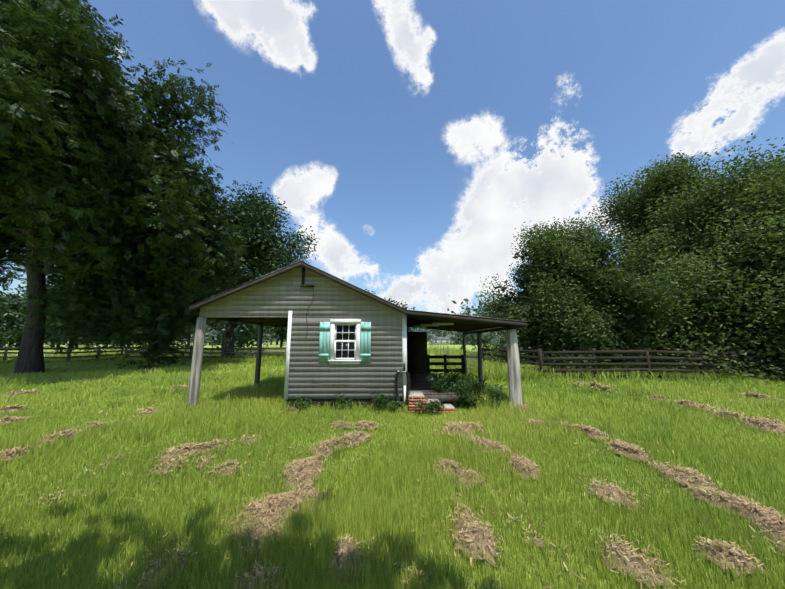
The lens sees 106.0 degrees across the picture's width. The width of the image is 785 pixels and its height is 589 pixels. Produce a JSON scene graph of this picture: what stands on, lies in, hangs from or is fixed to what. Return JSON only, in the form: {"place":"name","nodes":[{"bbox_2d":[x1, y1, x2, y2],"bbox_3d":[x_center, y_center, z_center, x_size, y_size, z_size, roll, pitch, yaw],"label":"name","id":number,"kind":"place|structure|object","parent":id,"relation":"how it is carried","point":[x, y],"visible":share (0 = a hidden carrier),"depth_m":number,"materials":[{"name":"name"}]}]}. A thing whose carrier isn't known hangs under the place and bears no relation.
{"place":"outdoors","nodes":[
{"label":"outdoors","id":0,"kind":"place"},
{"bbox_2d":[286,266,427,405],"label":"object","id":1,"kind":"object","parent":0,"point":[416,352],"visible":0.27,"depth_m":12.35,"materials":[{"name":"black"}]},
{"bbox_2d":[0,342,784,588],"bbox_3d":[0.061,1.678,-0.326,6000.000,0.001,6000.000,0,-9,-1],"label":"ground","id":2,"kind":"structure","parent":0,"point":[353,464],"depth_m":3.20,"materials":[{"name":"green plant"}]},
{"bbox_2d":[0,346,70,362],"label":"fence","id":3,"kind":"object","parent":2,"relation":"on","point":[5,352],"visible":0.42,"depth_m":22.19,"materials":[{"name":"brown wood"}]},
{"bbox_2d":[0,0,250,373],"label":"tree","id":4,"kind":"object","parent":2,"relation":"on","point":[19,109],"depth_m":14.43,"materials":[{"name":"green plant"}]},
{"bbox_2d":[69,344,193,361],"bbox_3d":[-25.111,5.912,30.651,0.193,1.383,17.160,1,-9,-5],"label":"fence","id":5,"kind":"object","parent":2,"relation":"on","point":[97,356],"visible":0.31,"depth_m":24.90,"materials":[{"name":"brown wood"}]},
{"bbox_2d":[5,265,399,353],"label":"trees","id":6,"kind":"object","parent":2,"relation":"on","point":[49,316],"depth_m":33.64,"materials":[{"name":"green plant"}]},
{"bbox_2d":[125,346,286,361],"bbox_3d":[-12.200,4.741,23.360,17.772,1.402,0.205,0,-9,-1],"label":"fence","id":7,"kind":"object","parent":2,"relation":"on","point":[190,353],"visible":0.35,"depth_m":23.31,"materials":[{"name":"brown wood"}]},
{"bbox_2d":[0,282,415,350],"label":"background trees","id":8,"kind":"object","parent":2,"relation":"on","point":[10,323],"visible":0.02,"depth_m":60.21,"materials":[{"name":"green plant"}]},
{"bbox_2d":[199,177,319,358],"bbox_3d":[-14.381,-2.184,27.388,14.892,16.593,10.547,0,-9,-1],"label":"tree","id":9,"kind":"object","parent":2,"relation":"on","point":[251,204],"depth_m":25.94,"materials":[{"name":"green plant"}]},
{"bbox_2d":[201,205,301,330],"bbox_3d":[-14.266,-2.632,27.424,11.226,11.939,8.317,0,-9,-1],"label":"tree foliage","id":10,"kind":"object","parent":9,"relation":"on","point":[246,250],"visible":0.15,"depth_m":25.89,"materials":[{"name":"green plant"}]},
{"bbox_2d":[45,286,517,352],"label":"trees","id":11,"kind":"object","parent":2,"relation":"on","point":[473,339],"depth_m":56.87,"materials":[{"name":"green plant"}]},
{"bbox_2d":[199,266,402,398],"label":"house wall","id":12,"kind":"structure","parent":2,"relation":"on","point":[281,295],"depth_m":7.70,"materials":[{"name":"grey wood"}]},
{"bbox_2d":[305,288,313,339],"bbox_3d":[-2.160,0.482,7.711,0.175,1.373,0.011,0,-9,-1],"label":"cable","id":13,"kind":"object","parent":12,"relation":"attached to","point":[307,310],"visible":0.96,"depth_m":7.70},
{"bbox_2d":[290,369,381,385],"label":"shed rot streaks","id":14,"kind":"object","parent":12,"relation":"attached to","point":[340,384],"visible":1,"depth_m":7.45,"materials":[{"name":"grey wood"}]},
{"bbox_2d":[319,322,370,361],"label":"window shutters","id":15,"kind":"object","parent":12,"relation":"attached to","point":[365,348],"visible":0.96,"depth_m":7.59,"materials":[{"name":"teal wood"}]},
{"bbox_2d":[284,311,406,399],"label":"white trim","id":16,"kind":"structure","parent":12,"relation":"attached to","point":[334,323],"depth_m":7.60,"materials":[{"name":"white wood"}]},
{"bbox_2d":[336,325,354,357],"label":"window panes","id":17,"kind":"structure","parent":16,"relation":"in","point":[341,350],"depth_m":7.64,"materials":[{"name":"glass"}]},
{"bbox_2d":[189,261,526,333],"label":"roof trim","id":18,"kind":"structure","parent":12,"relation":"on","point":[467,324],"depth_m":7.63,"materials":[{"name":"wood"}]},
{"bbox_2d":[189,260,526,321],"bbox_3d":[-0.892,0.330,10.234,8.510,1.580,5.480,0,-9,-1],"label":"roof","id":19,"kind":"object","parent":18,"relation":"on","point":[347,282],"visible":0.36,"depth_m":7.50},
{"bbox_2d":[413,323,453,326],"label":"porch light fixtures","id":20,"kind":"object","parent":18,"relation":"attached to","point":[432,324],"visible":0.98,"depth_m":9.94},
{"bbox_2d":[395,370,409,409],"bbox_3d":[0.249,2.373,7.348,0.394,0.962,0.122,0,-9,-1],"label":"garden hose","id":21,"kind":"object","parent":12,"relation":"attached to","point":[396,387],"visible":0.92,"depth_m":7.34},
{"bbox_2d":[211,343,447,354],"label":"wire fence posts","id":22,"kind":"object","parent":2,"relation":"on","point":[430,345],"visible":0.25,"depth_m":30.25,"materials":[{"name":"brown wood"}]},
{"bbox_2d":[186,317,522,409],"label":"porch posts","id":23,"kind":"object","parent":2,"relation":"on","point":[514,380],"visible":0.88,"depth_m":7.50,"materials":[{"name":"grey wood"}]},
{"bbox_2d":[254,325,482,384],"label":"porch posts","id":24,"kind":"object","parent":2,"relation":"on","point":[259,352],"visible":0.75,"depth_m":11.05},
{"bbox_2d":[427,355,463,377],"bbox_3d":[2.247,3.075,12.515,1.580,1.040,0.051,0,-9,-1],"label":"porch railing","id":25,"kind":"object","parent":24,"relation":"attached to","point":[445,358],"depth_m":12.54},
{"bbox_2d":[465,351,477,380],"bbox_3d":[3.097,2.845,11.518,0.012,1.192,2.012,0,-9,-1],"label":"porch wire panel","id":26,"kind":"object","parent":24,"relation":"attached to","point":[470,363],"visible":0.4,"depth_m":11.56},
{"bbox_2d":[0,384,784,588],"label":"dry grass patches","id":27,"kind":"object","parent":2,"relation":"on","point":[745,510],"visible":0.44,"depth_m":2.87,"materials":[{"name":"brown plant"}]},
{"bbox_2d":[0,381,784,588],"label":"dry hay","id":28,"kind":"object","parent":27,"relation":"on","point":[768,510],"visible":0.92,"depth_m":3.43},
{"bbox_2d":[0,346,784,413],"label":"tall weeds","id":29,"kind":"object","parent":2,"relation":"on","point":[494,370],"depth_m":12.84,"materials":[{"name":"green plant"}]},
{"bbox_2d":[294,361,509,416],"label":"shrubs","id":30,"kind":"object","parent":2,"relation":"on","point":[466,399],"depth_m":7.55,"materials":[{"name":"green plant"}]},
{"bbox_2d":[404,385,405,410],"bbox_3d":[0.307,2.588,7.359,0.057,0.620,0.060,0,-9,-1],"label":"pvc standpipe","id":31,"kind":"object","parent":2,"relation":"on","point":[404,394],"visible":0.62,"depth_m":7.35,"materials":[{"name":"white plastic"}]},
{"bbox_2d":[407,396,454,413],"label":"brick steps","id":32,"kind":"structure","parent":2,"relation":"on","point":[411,406],"depth_m":7.12,"materials":[{"name":"red brick"}]},
{"bbox_2d":[408,391,454,413],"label":"step slabs","id":33,"kind":"structure","parent":2,"relation":"on","point":[420,393],"depth_m":7.38,"materials":[{"name":"grey concrete"}]},
{"bbox_2d":[408,373,459,408],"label":"porch deck","id":34,"kind":"structure","parent":2,"relation":"on","point":[419,382],"depth_m":8.17,"materials":[{"name":"grey wood"}]},
{"bbox_2d":[447,349,482,361],"bbox_3d":[4.474,3.982,18.166,2.264,1.266,0.151,-4,-10,21],"label":"fence","id":35,"kind":"object","parent":2,"relation":"on","point":[469,356],"visible":0.25,"depth_m":18.05,"materials":[{"name":"brown wood"}]},
{"bbox_2d":[430,316,536,346],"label":"trees","id":36,"kind":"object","parent":2,"relation":"on","point":[447,337],"depth_m":163.52,"materials":[{"name":"green plant"}]},
{"bbox_2d":[482,348,542,374],"bbox_3d":[5.991,3.481,15.361,0.160,1.374,5.169,2,-9,-12],"label":"fence return","id":37,"kind":"object","parent":2,"relation":"on","point":[522,356],"visible":0.44,"depth_m":13.99,"materials":[{"name":"brown wood"}]},
{"bbox_2d":[493,230,664,374],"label":"tree leaves","id":38,"kind":"object","parent":2,"relation":"on","point":[628,293],"visible":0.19,"depth_m":15.66,"materials":[{"name":"green plant"}]},
{"bbox_2d":[478,212,715,380],"bbox_3d":[10.537,1.187,17.866,10.864,12.521,11.353,0,-9,-1],"label":"oak","id":39,"kind":"object","parent":2,"relation":"on","point":[599,321],"depth_m":15.35,"materials":[{"name":"green plant"}]},
{"bbox_2d":[537,348,784,379],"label":"fence","id":40,"kind":"object","parent":2,"relation":"on","point":[648,364],"visible":0.56,"depth_m":12.96,"materials":[{"name":"brown wood"}]},
{"bbox_2d":[589,133,784,385],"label":"live oak","id":41,"kind":"object","parent":2,"relation":"on","point":[767,239],"depth_m":15.09,"materials":[{"name":"green plant"}]},
{"bbox_2d":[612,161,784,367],"bbox_3d":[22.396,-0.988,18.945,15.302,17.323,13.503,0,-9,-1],"label":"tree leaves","id":42,"kind":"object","parent":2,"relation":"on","point":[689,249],"visible":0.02,"depth_m":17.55,"materials":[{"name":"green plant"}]},
{"bbox_2d":[0,0,784,341],"label":"sky","id":43,"kind":"structure","parent":0,"point":[413,139],"materials":[{"name":"blue"}]},
{"bbox_2d":[431,331,505,351],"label":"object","id":44,"kind":"structure","parent":0,"point":[443,342],"depth_m":162.17,"materials":[{"name":"green plant"}]}
]}

